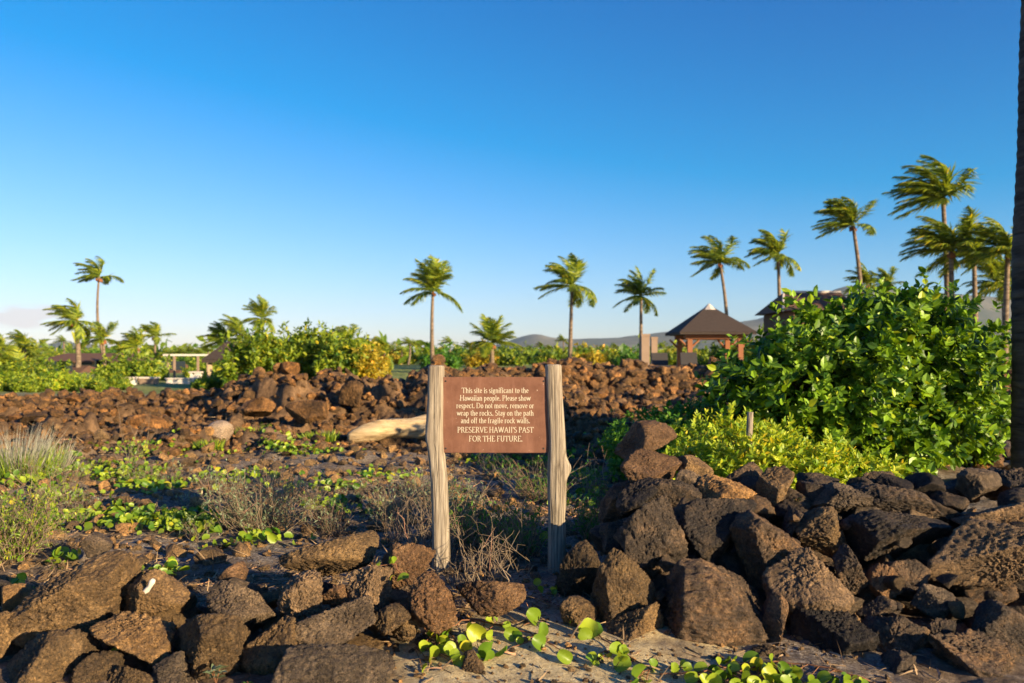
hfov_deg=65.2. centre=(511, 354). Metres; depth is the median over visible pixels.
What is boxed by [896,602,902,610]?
lava rock
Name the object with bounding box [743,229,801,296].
coconut palm
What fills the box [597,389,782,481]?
shrub
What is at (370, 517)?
dry weed
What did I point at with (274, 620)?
lava rock
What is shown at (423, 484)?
dry shrub
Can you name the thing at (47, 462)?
green grass
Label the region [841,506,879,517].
lava rock
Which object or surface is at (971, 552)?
lava rock
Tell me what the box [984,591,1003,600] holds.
lava rock
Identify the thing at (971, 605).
lava rock
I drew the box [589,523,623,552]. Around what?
lava rock
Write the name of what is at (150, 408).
lava rock
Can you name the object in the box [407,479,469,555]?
dead brush
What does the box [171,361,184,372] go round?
window
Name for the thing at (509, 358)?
leafy bush
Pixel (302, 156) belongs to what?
sky
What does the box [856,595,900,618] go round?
lava rock
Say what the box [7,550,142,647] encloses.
lava rock
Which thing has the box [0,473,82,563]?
dry shrub
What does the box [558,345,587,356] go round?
leafy bush
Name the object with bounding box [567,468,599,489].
dry weed
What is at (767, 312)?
house
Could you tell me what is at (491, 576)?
dead brush
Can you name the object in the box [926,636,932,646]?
lava rock
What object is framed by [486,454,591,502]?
dry shrub
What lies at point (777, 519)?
lava rock
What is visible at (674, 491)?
lava rock
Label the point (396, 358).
leafy bush
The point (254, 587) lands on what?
lava rock
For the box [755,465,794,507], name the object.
lava rock
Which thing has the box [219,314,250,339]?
coconut palm
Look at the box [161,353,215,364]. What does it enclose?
leafy bush
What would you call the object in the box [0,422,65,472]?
silver grass
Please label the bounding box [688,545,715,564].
lava rock
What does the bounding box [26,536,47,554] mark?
dry weed
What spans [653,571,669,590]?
lava rock
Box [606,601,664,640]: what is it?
lava rock
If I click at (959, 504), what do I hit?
lava rock
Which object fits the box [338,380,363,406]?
lava rock
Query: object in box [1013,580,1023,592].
lava rock
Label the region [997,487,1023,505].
lava rock
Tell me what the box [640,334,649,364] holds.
stone pillar
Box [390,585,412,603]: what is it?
lava rock
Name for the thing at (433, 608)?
lava rock
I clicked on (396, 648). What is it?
lava rock
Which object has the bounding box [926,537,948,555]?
lava rock
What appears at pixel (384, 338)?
scrub
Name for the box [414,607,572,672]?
beach vine
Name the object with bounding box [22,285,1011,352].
hills
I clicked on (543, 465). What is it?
dry weed
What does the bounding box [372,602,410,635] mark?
lava rock
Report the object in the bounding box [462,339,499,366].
leafy bush
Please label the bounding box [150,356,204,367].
leafy bush
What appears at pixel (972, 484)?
lava rock
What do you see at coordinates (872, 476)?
lava rock
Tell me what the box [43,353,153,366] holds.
house
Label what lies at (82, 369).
house
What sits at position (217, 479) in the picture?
dry weed
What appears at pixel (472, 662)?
lava rock
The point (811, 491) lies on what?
lava rock
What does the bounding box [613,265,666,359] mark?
coconut palm
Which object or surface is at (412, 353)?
leafy bush
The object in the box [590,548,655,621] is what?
lava rock
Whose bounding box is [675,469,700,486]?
lava rock
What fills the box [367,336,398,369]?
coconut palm
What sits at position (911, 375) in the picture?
leaf bush
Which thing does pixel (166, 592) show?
lava rock
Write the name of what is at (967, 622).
lava rock
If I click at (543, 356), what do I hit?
leafy bush
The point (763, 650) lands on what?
lava rock
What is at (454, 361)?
leafy bush
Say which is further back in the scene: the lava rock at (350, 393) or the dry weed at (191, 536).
the lava rock at (350, 393)
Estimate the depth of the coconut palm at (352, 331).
58.11 m
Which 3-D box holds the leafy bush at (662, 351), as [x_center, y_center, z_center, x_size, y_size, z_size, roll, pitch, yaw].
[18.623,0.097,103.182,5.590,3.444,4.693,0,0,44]
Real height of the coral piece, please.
0.081 m
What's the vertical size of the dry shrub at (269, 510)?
0.701 m
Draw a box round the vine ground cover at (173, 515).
[0,427,624,587]
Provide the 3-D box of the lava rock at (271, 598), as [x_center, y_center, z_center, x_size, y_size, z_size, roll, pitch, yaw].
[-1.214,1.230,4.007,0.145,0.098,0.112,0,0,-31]
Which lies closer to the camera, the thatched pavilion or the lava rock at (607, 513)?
the lava rock at (607, 513)
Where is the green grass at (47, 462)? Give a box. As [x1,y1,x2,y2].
[0,443,76,478]
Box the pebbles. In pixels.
[0,421,975,682]
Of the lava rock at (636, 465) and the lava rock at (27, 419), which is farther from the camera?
the lava rock at (27, 419)
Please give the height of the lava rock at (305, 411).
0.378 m
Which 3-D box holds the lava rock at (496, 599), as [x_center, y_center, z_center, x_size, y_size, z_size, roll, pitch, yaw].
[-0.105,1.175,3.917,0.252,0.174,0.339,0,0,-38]
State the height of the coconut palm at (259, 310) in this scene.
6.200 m
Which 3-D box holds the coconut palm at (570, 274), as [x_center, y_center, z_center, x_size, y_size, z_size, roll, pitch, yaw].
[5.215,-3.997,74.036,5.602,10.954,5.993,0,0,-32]
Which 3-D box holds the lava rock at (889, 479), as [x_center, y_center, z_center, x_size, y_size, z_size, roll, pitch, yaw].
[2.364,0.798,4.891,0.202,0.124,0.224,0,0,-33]
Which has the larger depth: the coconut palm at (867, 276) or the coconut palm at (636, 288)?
the coconut palm at (636, 288)
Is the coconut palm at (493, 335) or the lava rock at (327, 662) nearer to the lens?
the lava rock at (327, 662)
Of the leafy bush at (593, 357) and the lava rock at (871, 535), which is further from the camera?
the leafy bush at (593, 357)
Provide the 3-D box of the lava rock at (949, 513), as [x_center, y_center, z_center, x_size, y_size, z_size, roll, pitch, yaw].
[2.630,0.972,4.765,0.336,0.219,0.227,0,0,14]
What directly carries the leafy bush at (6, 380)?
on the ground at (604, 672)
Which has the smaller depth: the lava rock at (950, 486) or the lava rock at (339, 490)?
the lava rock at (950, 486)
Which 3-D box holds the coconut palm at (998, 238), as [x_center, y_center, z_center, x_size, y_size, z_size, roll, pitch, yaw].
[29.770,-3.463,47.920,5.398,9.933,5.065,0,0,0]
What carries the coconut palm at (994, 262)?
on the ground at (604, 672)
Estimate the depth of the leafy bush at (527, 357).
118.92 m
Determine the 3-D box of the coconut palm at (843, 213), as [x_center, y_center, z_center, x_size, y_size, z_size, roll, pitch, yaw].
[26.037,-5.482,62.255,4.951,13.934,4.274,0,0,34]
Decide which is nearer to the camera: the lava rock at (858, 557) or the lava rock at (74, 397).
the lava rock at (858, 557)
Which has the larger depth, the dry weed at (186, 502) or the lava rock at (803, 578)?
the dry weed at (186, 502)
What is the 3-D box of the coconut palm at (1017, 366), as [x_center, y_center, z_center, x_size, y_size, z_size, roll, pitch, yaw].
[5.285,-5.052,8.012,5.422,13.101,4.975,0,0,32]
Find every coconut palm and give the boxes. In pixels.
[0,334,27,363]
[0,345,50,372]
[5,329,43,362]
[18,338,53,363]
[40,298,100,367]
[51,335,72,353]
[69,256,124,359]
[72,345,91,350]
[78,320,121,367]
[109,326,157,358]
[137,321,176,358]
[157,347,180,359]
[168,345,192,357]
[183,343,200,357]
[185,347,206,357]
[196,343,214,353]
[197,321,241,348]
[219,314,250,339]
[238,294,278,332]
[332,324,366,344]
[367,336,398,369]
[390,344,408,356]
[397,337,419,364]
[400,254,462,363]
[405,339,423,347]
[437,336,457,351]
[460,340,476,349]
[464,313,525,362]
[534,253,596,357]
[535,341,549,349]
[555,334,567,349]
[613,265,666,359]
[686,235,749,314]
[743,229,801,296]
[810,196,878,292]
[842,262,877,294]
[871,266,908,292]
[882,154,981,296]
[898,205,988,297]
[935,224,1001,322]
[956,216,1012,359]
[961,255,1010,360]
[1010,0,1023,468]
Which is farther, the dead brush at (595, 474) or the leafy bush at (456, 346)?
the leafy bush at (456, 346)
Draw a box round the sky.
[0,0,1020,351]
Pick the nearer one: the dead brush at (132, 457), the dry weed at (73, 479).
the dry weed at (73, 479)
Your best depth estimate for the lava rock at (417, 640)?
3.75 m
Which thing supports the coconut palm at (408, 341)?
on the ground at (604, 672)
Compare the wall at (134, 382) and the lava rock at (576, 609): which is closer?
the lava rock at (576, 609)
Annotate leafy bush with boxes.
[0,356,72,381]
[0,371,30,390]
[0,371,68,392]
[21,347,70,362]
[35,368,106,391]
[73,368,133,391]
[81,348,125,352]
[91,346,172,380]
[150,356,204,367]
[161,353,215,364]
[180,353,237,377]
[188,370,223,388]
[214,318,311,386]
[276,318,361,380]
[312,328,377,378]
[345,338,392,378]
[376,345,405,364]
[388,347,422,363]
[404,345,429,363]
[417,341,464,368]
[443,344,479,364]
[456,346,497,364]
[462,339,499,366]
[487,341,525,365]
[501,341,548,363]
[527,342,572,363]
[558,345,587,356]
[573,341,610,364]
[578,345,621,364]
[600,346,635,356]
[612,343,638,365]
[634,345,672,355]
[658,340,702,365]
[696,335,753,364]
[743,323,763,359]
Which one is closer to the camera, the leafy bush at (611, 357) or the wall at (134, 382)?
the wall at (134, 382)
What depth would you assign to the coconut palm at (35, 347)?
72.01 m
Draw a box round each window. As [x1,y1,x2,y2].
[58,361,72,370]
[82,362,91,364]
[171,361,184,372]
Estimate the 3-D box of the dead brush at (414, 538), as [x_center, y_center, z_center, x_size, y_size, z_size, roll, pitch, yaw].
[-0.597,1.149,5.422,0.541,0.599,0.506,0,0,0]
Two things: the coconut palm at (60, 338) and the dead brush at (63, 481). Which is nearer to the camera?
the dead brush at (63, 481)
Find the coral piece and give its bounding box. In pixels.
[143,578,154,593]
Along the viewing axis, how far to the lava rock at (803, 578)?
3.92 m
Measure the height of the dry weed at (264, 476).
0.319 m
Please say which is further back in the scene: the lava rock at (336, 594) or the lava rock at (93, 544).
the lava rock at (93, 544)
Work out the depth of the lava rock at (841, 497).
4.62 m
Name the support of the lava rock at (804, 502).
on the lava rock at (777, 519)
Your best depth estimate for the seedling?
3.27 m
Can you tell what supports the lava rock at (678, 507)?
on the lava rock
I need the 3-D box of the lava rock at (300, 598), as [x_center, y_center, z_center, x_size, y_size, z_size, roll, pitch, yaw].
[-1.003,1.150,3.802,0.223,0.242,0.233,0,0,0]
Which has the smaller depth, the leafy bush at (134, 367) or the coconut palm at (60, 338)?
the leafy bush at (134, 367)
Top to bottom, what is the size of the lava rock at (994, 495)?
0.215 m
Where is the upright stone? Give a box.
[208,420,233,440]
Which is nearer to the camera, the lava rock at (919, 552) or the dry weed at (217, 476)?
the lava rock at (919, 552)
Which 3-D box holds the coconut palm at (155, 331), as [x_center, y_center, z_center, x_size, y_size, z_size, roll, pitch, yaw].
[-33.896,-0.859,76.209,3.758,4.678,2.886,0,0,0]
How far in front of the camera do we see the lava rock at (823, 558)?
4.40 m
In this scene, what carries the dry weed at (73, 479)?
on the ground at (604, 672)
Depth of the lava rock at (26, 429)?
12.37 m
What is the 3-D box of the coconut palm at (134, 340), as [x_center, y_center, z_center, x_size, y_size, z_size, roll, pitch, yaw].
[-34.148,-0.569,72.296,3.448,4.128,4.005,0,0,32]
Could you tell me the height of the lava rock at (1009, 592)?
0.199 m
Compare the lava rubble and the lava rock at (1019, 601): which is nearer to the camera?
the lava rock at (1019, 601)
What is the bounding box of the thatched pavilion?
[665,304,756,365]
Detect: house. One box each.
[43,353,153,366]
[51,361,100,372]
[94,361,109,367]
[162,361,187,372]
[754,291,845,337]
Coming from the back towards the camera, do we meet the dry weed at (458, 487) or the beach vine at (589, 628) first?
the dry weed at (458, 487)
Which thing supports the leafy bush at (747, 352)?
on the ground at (604, 672)
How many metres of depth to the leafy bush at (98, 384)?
30.33 m
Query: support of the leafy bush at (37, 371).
on the ground at (604, 672)
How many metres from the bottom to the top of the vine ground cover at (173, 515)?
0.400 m
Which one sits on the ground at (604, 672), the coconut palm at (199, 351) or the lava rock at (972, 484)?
the coconut palm at (199, 351)
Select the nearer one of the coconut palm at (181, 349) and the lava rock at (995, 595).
the lava rock at (995, 595)
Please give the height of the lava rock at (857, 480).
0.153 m
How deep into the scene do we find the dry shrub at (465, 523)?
5.58 m
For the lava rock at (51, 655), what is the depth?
3.40 m
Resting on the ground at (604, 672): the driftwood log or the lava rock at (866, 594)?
the driftwood log
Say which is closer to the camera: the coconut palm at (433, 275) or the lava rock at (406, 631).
the lava rock at (406, 631)
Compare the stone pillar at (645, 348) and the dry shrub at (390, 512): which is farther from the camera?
the stone pillar at (645, 348)
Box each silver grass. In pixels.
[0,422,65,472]
[30,435,82,471]
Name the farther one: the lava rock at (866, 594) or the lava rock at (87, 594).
the lava rock at (866, 594)
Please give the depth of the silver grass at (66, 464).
9.36 m
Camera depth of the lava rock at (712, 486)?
4.69 m
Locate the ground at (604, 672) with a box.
[0,360,1023,682]
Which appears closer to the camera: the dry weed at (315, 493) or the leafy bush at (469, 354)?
the dry weed at (315, 493)
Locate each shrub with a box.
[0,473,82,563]
[189,452,335,536]
[298,495,360,536]
[356,473,429,522]
[390,460,472,501]
[424,477,492,519]
[427,485,533,548]
[479,494,547,560]
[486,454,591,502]
[566,491,603,541]
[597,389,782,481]
[661,401,907,489]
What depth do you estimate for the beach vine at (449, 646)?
3.64 m
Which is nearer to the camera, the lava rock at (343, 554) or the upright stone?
the lava rock at (343, 554)
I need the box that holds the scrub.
[5,331,743,364]
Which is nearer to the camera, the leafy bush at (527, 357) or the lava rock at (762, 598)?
the lava rock at (762, 598)
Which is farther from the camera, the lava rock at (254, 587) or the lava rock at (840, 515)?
the lava rock at (840, 515)
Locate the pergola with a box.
[163,354,207,377]
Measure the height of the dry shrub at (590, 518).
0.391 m
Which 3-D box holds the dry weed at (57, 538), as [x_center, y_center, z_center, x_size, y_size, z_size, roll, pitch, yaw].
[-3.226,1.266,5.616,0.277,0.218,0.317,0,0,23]
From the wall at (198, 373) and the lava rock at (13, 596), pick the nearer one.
the lava rock at (13, 596)
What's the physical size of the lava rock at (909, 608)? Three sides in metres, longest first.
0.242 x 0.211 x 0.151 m
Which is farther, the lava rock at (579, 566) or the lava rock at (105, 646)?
the lava rock at (579, 566)
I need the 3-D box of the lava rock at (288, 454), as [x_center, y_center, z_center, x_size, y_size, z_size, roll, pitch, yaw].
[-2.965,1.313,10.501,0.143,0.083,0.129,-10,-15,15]
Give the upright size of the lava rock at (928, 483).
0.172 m
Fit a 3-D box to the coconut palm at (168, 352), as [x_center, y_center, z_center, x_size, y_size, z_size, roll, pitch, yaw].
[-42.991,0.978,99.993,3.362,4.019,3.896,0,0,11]
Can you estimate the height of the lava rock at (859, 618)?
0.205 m
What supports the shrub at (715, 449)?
on the ground at (604, 672)
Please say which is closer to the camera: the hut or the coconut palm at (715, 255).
the hut
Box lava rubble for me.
[0,354,1011,471]
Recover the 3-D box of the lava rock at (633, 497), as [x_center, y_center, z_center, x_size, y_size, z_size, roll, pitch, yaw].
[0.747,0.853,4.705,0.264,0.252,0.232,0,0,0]
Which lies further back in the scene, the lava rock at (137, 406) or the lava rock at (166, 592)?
the lava rock at (137, 406)
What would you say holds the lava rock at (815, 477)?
on the ground at (604, 672)
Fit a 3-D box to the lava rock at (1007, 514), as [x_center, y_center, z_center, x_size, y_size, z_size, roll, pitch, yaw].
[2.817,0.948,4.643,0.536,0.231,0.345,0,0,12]
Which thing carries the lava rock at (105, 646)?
on the lava rock
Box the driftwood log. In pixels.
[347,414,425,442]
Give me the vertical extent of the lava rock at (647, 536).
0.478 m
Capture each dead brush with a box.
[5,452,103,502]
[103,405,155,468]
[371,495,412,544]
[386,478,461,546]
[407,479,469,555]
[437,520,536,592]
[466,500,547,558]
[574,447,610,497]
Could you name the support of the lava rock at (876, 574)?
on the lava rock at (896, 599)
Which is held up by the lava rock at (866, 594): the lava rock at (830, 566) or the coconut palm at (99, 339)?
the lava rock at (830, 566)
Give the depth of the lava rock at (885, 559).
4.37 m
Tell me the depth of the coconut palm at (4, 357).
47.96 m
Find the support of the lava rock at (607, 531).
on the lava rock at (595, 536)
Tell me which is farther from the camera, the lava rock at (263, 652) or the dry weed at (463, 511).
the dry weed at (463, 511)
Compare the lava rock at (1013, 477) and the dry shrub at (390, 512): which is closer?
the lava rock at (1013, 477)
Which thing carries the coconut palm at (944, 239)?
on the ground at (604, 672)
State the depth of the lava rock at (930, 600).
3.95 m
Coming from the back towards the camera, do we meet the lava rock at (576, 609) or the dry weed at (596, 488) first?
the dry weed at (596, 488)
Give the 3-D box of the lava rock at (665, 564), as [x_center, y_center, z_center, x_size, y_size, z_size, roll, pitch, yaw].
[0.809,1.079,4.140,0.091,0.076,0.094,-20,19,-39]
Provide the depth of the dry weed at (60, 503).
7.19 m
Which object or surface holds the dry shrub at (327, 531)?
on the ground at (604, 672)
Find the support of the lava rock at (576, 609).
on the ground at (604, 672)
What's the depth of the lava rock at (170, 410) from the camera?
14.77 m
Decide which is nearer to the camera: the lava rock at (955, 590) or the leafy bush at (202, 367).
the lava rock at (955, 590)
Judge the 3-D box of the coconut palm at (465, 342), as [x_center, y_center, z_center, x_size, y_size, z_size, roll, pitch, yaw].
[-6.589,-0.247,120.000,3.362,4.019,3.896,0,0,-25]
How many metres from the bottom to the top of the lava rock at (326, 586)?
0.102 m
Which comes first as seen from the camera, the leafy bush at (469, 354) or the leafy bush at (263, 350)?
the leafy bush at (263, 350)
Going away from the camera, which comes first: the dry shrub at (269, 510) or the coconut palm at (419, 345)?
the dry shrub at (269, 510)
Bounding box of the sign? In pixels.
[425,364,570,572]
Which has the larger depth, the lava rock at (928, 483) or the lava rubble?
the lava rubble
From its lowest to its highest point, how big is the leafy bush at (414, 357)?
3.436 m
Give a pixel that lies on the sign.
(494, 414)
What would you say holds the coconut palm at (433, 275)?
on the ground at (604, 672)
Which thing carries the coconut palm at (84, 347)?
on the ground at (604, 672)
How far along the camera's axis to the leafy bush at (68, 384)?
30.98 m
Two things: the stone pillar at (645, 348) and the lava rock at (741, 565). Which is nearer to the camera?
the lava rock at (741, 565)
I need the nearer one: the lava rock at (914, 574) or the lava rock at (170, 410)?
the lava rock at (914, 574)
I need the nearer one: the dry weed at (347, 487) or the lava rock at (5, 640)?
the lava rock at (5, 640)
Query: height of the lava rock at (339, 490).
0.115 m
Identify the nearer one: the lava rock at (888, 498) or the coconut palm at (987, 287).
the lava rock at (888, 498)
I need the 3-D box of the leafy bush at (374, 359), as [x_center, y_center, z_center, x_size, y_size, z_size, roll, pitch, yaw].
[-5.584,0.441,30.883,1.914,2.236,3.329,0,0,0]
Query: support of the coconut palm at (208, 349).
on the ground at (604, 672)
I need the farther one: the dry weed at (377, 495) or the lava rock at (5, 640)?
the dry weed at (377, 495)
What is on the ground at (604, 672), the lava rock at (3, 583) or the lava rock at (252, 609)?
the lava rock at (3, 583)
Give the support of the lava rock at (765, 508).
on the ground at (604, 672)
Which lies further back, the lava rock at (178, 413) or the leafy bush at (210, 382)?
the leafy bush at (210, 382)
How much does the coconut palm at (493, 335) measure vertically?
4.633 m
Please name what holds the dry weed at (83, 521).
on the ground at (604, 672)
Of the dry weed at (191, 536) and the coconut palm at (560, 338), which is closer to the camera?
the dry weed at (191, 536)
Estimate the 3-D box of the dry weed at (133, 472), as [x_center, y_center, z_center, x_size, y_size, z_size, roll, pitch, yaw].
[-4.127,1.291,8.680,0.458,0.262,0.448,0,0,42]
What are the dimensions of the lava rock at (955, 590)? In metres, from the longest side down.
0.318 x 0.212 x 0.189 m
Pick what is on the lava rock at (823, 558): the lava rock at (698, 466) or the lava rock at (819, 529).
the lava rock at (819, 529)
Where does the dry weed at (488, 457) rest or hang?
on the ground at (604, 672)
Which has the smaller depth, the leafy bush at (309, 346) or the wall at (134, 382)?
the leafy bush at (309, 346)
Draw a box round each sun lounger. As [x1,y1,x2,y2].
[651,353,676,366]
[680,352,703,365]
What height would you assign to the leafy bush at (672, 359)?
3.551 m
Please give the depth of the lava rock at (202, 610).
3.86 m
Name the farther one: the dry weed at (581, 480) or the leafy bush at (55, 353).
the leafy bush at (55, 353)
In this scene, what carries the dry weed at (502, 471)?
on the ground at (604, 672)
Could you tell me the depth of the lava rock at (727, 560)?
4.30 m
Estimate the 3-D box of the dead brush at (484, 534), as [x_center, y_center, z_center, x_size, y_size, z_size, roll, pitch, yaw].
[-0.046,1.171,5.253,0.587,0.434,0.558,0,0,26]
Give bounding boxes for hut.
[201,341,243,377]
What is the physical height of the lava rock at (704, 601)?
0.475 m
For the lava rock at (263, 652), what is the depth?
3.46 m
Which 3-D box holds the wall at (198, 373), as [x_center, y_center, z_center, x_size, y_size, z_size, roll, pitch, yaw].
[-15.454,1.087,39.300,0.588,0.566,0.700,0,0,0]
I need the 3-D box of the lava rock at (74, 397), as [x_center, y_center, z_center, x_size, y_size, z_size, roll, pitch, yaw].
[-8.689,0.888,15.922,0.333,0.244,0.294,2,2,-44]
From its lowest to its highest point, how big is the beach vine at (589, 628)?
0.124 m
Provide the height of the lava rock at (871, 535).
0.322 m
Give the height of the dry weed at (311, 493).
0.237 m
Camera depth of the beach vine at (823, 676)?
3.34 m
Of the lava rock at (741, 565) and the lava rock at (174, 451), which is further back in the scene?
the lava rock at (174, 451)
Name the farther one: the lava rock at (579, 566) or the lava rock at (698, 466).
the lava rock at (698, 466)
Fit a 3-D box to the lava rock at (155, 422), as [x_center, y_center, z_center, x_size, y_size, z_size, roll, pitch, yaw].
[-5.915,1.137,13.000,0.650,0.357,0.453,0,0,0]
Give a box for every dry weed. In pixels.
[10,453,45,476]
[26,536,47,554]
[34,517,76,550]
[42,461,91,483]
[46,534,83,551]
[50,485,96,507]
[52,486,88,504]
[52,495,100,525]
[64,491,100,508]
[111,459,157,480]
[120,461,167,481]
[148,467,194,481]
[151,458,191,482]
[172,482,203,505]
[179,515,214,542]
[184,465,228,484]
[209,477,247,489]
[254,460,284,487]
[297,482,331,506]
[303,480,328,504]
[317,509,346,533]
[326,480,364,495]
[337,475,385,490]
[358,511,402,527]
[367,483,389,499]
[409,485,430,508]
[448,478,472,500]
[452,502,475,525]
[475,453,499,470]
[483,462,519,479]
[525,453,547,468]
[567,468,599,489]
[579,460,612,484]
[583,479,608,498]
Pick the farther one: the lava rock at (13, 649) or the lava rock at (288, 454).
the lava rock at (288, 454)
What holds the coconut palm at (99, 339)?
on the ground at (604, 672)
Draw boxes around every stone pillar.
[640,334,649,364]
[650,337,657,363]
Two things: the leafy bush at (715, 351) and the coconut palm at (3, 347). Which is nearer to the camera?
the coconut palm at (3, 347)
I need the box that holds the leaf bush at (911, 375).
[694,266,1011,478]
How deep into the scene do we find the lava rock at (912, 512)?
4.64 m
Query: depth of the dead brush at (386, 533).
5.76 m
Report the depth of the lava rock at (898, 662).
3.51 m
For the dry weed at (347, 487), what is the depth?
7.64 m
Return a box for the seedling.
[202,663,230,682]
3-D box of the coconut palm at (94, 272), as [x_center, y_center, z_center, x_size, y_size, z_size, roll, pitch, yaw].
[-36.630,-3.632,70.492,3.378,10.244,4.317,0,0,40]
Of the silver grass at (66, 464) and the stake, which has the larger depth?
the silver grass at (66, 464)
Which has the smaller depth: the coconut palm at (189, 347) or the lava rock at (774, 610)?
the lava rock at (774, 610)
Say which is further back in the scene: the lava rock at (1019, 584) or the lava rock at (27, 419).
the lava rock at (27, 419)
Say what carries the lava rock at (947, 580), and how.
on the lava rock at (930, 600)
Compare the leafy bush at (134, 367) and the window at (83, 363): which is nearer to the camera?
the leafy bush at (134, 367)
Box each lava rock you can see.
[0,579,11,605]
[0,611,13,658]
[1,583,34,611]
[6,628,102,682]
[6,644,23,654]
[7,414,23,420]
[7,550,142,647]
[19,411,48,425]
[21,427,31,433]
[65,393,82,402]
[68,650,124,682]
[80,531,112,557]
[89,610,176,664]
[99,641,113,650]
[108,665,155,682]
[123,434,138,440]
[124,568,189,614]
[125,414,168,429]
[133,404,143,410]
[135,406,157,414]
[148,609,176,621]
[152,650,190,682]
[158,447,182,456]
[165,406,177,415]
[169,411,187,417]
[172,604,203,628]
[173,592,197,612]
[173,613,251,680]
[185,435,199,442]
[195,607,210,613]
[206,580,277,629]
[217,561,248,580]
[228,577,262,593]
[239,615,297,674]
[240,397,275,416]
[250,630,262,640]
[261,590,281,608]
[262,609,285,631]
[270,642,394,682]
[276,569,322,621]
[279,530,378,576]
[280,361,299,374]
[281,451,291,455]
[285,400,328,423]
[295,595,375,644]
[322,581,332,593]
[322,583,347,604]
[328,489,345,495]
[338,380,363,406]
[345,633,389,648]
[346,565,392,613]
[368,625,379,633]
[371,458,386,465]
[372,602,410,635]
[379,438,405,446]
[382,542,435,588]
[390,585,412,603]
[391,590,417,641]
[394,643,399,651]
[410,570,457,633]
[414,634,438,645]
[456,580,526,617]
[462,649,484,673]
[555,540,600,597]
[559,595,597,626]
[568,458,579,469]
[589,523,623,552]
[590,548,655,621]
[597,480,630,523]
[598,517,626,554]
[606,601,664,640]
[613,494,688,578]
[614,420,676,458]
[616,477,657,518]
[620,449,681,482]
[642,478,702,506]
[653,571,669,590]
[653,590,665,600]
[657,558,770,645]
[658,556,675,572]
[673,497,687,540]
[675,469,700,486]
[677,455,713,476]
[679,497,756,562]
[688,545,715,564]
[696,474,756,498]
[715,551,746,581]
[726,461,762,481]
[729,509,802,591]
[734,553,748,582]
[738,476,757,491]
[749,495,775,519]
[751,644,784,656]
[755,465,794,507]
[759,591,765,604]
[761,590,788,645]
[762,547,854,622]
[769,499,807,527]
[782,505,804,537]
[784,487,813,509]
[788,514,799,521]
[789,607,879,655]
[794,506,847,556]
[795,480,826,501]
[796,472,839,483]
[810,507,844,518]
[811,482,873,512]
[811,549,832,562]
[824,561,835,575]
[832,544,868,594]
[839,509,951,561]
[840,519,851,529]
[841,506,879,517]
[846,477,873,484]
[848,545,860,559]
[849,482,949,522]
[849,596,863,614]
[851,613,862,621]
[853,585,875,607]
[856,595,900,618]
[861,615,930,653]
[862,471,894,482]
[862,554,894,571]
[865,563,902,598]
[876,473,913,489]
[880,649,916,674]
[882,575,905,591]
[887,559,931,599]
[891,536,912,547]
[892,595,904,611]
[894,543,932,561]
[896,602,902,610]
[898,596,926,615]
[902,509,932,518]
[905,472,945,495]
[906,616,932,623]
[910,584,955,618]
[920,560,938,586]
[926,518,1023,587]
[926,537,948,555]
[926,617,956,647]
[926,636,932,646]
[928,490,969,512]
[929,628,1021,676]
[932,500,964,536]
[935,573,958,588]
[936,581,973,595]
[944,478,979,502]
[947,597,977,622]
[948,601,965,619]
[950,501,1023,524]
[954,467,1001,501]
[960,583,1018,604]
[964,617,972,628]
[971,598,1023,655]
[984,466,1004,500]
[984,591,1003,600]
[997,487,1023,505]
[999,467,1023,490]
[1006,592,1023,605]
[1008,605,1023,615]
[1009,521,1023,526]
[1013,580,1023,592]
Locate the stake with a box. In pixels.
[746,412,752,443]
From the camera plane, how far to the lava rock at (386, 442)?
11.42 m
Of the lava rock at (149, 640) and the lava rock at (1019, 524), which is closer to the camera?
the lava rock at (149, 640)
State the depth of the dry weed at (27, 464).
8.49 m
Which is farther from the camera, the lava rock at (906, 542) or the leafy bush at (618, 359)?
the leafy bush at (618, 359)
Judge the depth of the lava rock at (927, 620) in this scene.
4.09 m
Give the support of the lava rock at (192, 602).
on the lava rock at (179, 619)
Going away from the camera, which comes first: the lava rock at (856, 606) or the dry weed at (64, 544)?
the lava rock at (856, 606)
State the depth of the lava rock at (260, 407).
12.92 m
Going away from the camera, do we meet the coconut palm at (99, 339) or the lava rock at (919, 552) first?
the lava rock at (919, 552)
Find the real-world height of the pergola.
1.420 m
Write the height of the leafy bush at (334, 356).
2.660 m
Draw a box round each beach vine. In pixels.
[375,556,432,636]
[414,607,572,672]
[419,633,479,659]
[533,578,657,682]
[660,651,861,682]
[682,656,869,682]
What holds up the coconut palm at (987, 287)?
on the ground at (604, 672)
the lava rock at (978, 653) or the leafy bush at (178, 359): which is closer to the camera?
the lava rock at (978, 653)
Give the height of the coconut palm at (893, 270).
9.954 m
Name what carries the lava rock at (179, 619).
on the ground at (604, 672)
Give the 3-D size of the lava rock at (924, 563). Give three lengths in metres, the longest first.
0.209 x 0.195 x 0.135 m
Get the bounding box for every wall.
[125,377,138,384]
[138,377,159,384]
[164,378,195,383]
[189,371,204,377]
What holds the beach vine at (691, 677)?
on the ground at (604, 672)
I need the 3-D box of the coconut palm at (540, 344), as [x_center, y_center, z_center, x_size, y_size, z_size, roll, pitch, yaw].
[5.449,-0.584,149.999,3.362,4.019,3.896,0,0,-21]
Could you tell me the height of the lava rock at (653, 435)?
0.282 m
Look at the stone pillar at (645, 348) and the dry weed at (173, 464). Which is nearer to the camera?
the dry weed at (173, 464)

